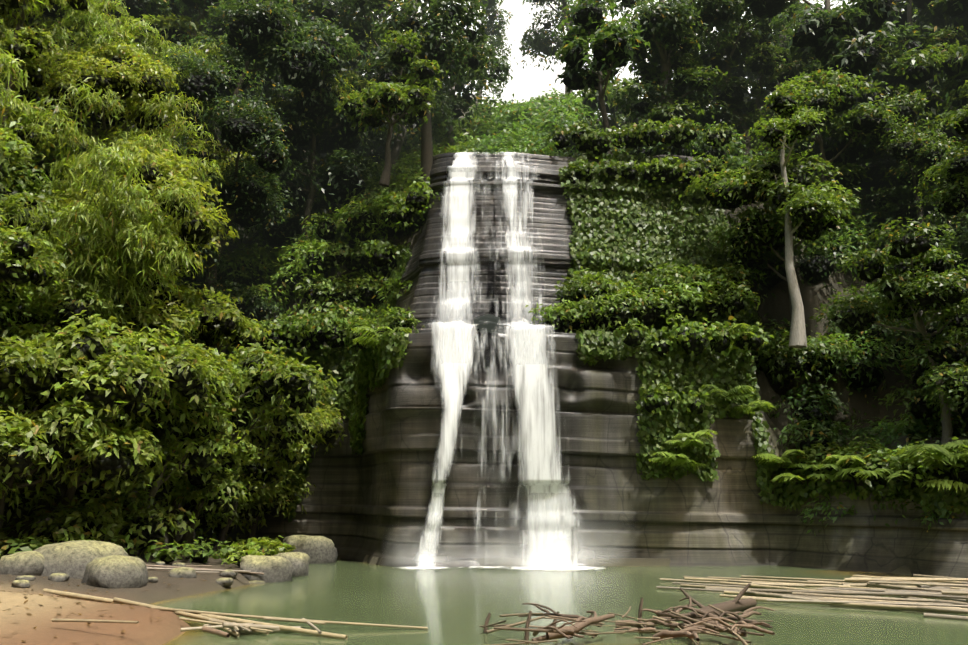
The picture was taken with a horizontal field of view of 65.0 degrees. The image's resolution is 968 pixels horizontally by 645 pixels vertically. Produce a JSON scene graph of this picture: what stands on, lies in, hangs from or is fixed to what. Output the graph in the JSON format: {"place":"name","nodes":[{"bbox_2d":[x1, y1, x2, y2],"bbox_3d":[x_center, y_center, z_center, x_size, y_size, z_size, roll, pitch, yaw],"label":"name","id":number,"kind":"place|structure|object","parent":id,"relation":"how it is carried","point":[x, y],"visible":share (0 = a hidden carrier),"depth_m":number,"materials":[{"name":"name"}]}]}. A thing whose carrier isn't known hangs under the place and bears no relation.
{"place":"outdoors","nodes":[
{"label":"outdoors","id":0,"kind":"place"},
{"bbox_2d":[383,526,467,567],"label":"mist","id":1,"kind":"structure","parent":0,"point":[420,558],"depth_m":30.99,"materials":[{"name":"white liquid"}]},
{"bbox_2d":[420,315,497,331],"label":"mist","id":2,"kind":"structure","parent":0,"point":[465,323],"depth_m":37.08,"materials":[{"name":"white liquid"}]},
{"bbox_2d":[0,79,967,644],"bbox_3d":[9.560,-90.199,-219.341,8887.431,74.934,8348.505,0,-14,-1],"label":"ground","id":3,"kind":"structure","parent":0,"point":[16,623],"depth_m":27.41,"materials":[{"name":"brown soil"}]},
{"bbox_2d":[0,535,337,587],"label":"boulders","id":4,"kind":"object","parent":3,"relation":"on","point":[102,564],"visible":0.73,"depth_m":20.45,"materials":[{"name":"grey stone"}]},
{"bbox_2d":[0,0,967,640],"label":"trees","id":5,"kind":"object","parent":3,"relation":"on","point":[246,212],"visible":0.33,"depth_m":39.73,"materials":[{"name":"green plant"}]},
{"bbox_2d":[0,0,967,555],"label":"wood","id":6,"kind":"object","parent":3,"relation":"on","point":[798,338],"visible":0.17,"depth_m":41.49,"materials":[{"name":"brown plant"}]},
{"bbox_2d":[394,322,584,563],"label":"waterfall","id":7,"kind":"object","parent":3,"relation":"on","point":[494,404],"visible":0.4,"depth_m":32.58,"materials":[{"name":"white liquid"}]},
{"bbox_2d":[150,558,967,644],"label":"pool","id":8,"kind":"structure","parent":3,"relation":"on","point":[451,606],"depth_m":18.11,"materials":[{"name":"liquid"}]},
{"bbox_2d":[411,317,496,566],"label":"waterfall","id":9,"kind":"object","parent":8,"relation":"on","point":[453,374],"visible":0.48,"depth_m":32.49,"materials":[{"name":"white liquid"}]},
{"bbox_2d":[396,566,605,570],"bbox_3d":[1.006,9.835,30.358,11.000,0.001,5.000,0,-14,-1],"label":"foam","id":10,"kind":"object","parent":8,"relation":"on","point":[560,568],"visible":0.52,"depth_m":30.97,"materials":[{"name":"white"}]},
{"bbox_2d":[43,564,967,639],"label":"bamboo poles","id":11,"kind":"object","parent":8,"relation":"on","point":[915,592],"visible":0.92,"depth_m":19.03,"materials":[{"name":"wood"}]},
{"bbox_2d":[494,318,608,566],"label":"waterfall","id":12,"kind":"object","parent":8,"relation":"on","point":[536,420],"visible":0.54,"depth_m":32.34,"materials":[{"name":"white liquid"}]},
{"bbox_2d":[479,583,774,644],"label":"driftwood","id":13,"kind":"object","parent":8,"relation":"on","point":[710,619],"visible":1,"depth_m":13.46,"materials":[{"name":"brown wood"}]},
{"bbox_2d":[429,533,551,567],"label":"mist","id":14,"kind":"structure","parent":0,"point":[472,560],"depth_m":31.06,"materials":[{"name":"white liquid"}]},
{"bbox_2d":[473,312,543,332],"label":"mist","id":15,"kind":"structure","parent":0,"point":[510,326],"depth_m":36.94,"materials":[{"name":"white"}]},
{"bbox_2d":[138,0,905,139],"bbox_3d":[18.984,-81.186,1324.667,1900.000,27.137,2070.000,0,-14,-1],"label":"sky","id":16,"kind":"structure","parent":0,"point":[527,82],"depth_m":702.23,"materials":[{"name":"white"}]},
{"bbox_2d":[478,530,623,569],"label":"mist","id":17,"kind":"structure","parent":0,"point":[594,561],"depth_m":30.13,"materials":[{"name":"white liquid"}]},
{"bbox_2d":[473,503,634,567],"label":"mist","id":18,"kind":"structure","parent":0,"point":[582,532],"depth_m":30.92,"materials":[{"name":"white liquid"}]},
{"bbox_2d":[390,152,744,333],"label":"cliff","id":19,"kind":"structure","parent":0,"point":[423,268],"depth_m":39.83,"materials":[{"name":"grey stone"}]},
{"bbox_2d":[430,152,497,332],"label":"waterfall","id":20,"kind":"object","parent":19,"relation":"on","point":[457,244],"visible":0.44,"depth_m":39.14,"materials":[{"name":"white liquid"}]},
{"bbox_2d":[427,152,542,332],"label":"waterfall","id":21,"kind":"object","parent":19,"relation":"on","point":[498,318],"visible":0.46,"depth_m":38.92,"materials":[{"name":"white liquid"}]},
{"bbox_2d":[469,160,536,333],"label":"waterfall","id":22,"kind":"object","parent":19,"relation":"on","point":[486,325],"visible":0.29,"depth_m":37.50,"materials":[{"name":"white liquid"}]},
{"bbox_2d":[473,152,544,333],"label":"waterfall","id":23,"kind":"object","parent":19,"relation":"on","point":[526,248],"visible":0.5,"depth_m":38.80,"materials":[{"name":"white liquid"}]},
{"bbox_2d":[492,151,529,333],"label":"waterfall","id":24,"kind":"object","parent":19,"relation":"attached to","point":[512,210],"visible":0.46,"depth_m":38.88,"materials":[{"name":"white liquid"}]},
{"bbox_2d":[225,331,967,577],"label":"cliff","id":25,"kind":"structure","parent":0,"point":[374,499],"depth_m":33.09,"materials":[{"name":"grey stone"}]},
{"bbox_2d":[473,323,496,566],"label":"waterfall","id":26,"kind":"object","parent":25,"relation":"attached to","point":[482,420],"visible":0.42,"depth_m":32.65,"materials":[{"name":"white liquid"}]},
{"bbox_2d":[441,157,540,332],"bbox_3d":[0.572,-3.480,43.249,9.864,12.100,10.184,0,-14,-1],"label":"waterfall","id":27,"kind":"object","parent":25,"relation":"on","point":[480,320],"visible":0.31,"depth_m":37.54,"materials":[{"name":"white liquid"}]},
{"bbox_2d":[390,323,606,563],"bbox_3d":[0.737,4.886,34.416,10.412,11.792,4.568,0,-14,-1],"label":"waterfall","id":28,"kind":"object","parent":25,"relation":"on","point":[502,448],"visible":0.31,"depth_m":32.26,"materials":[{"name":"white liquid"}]}
]}

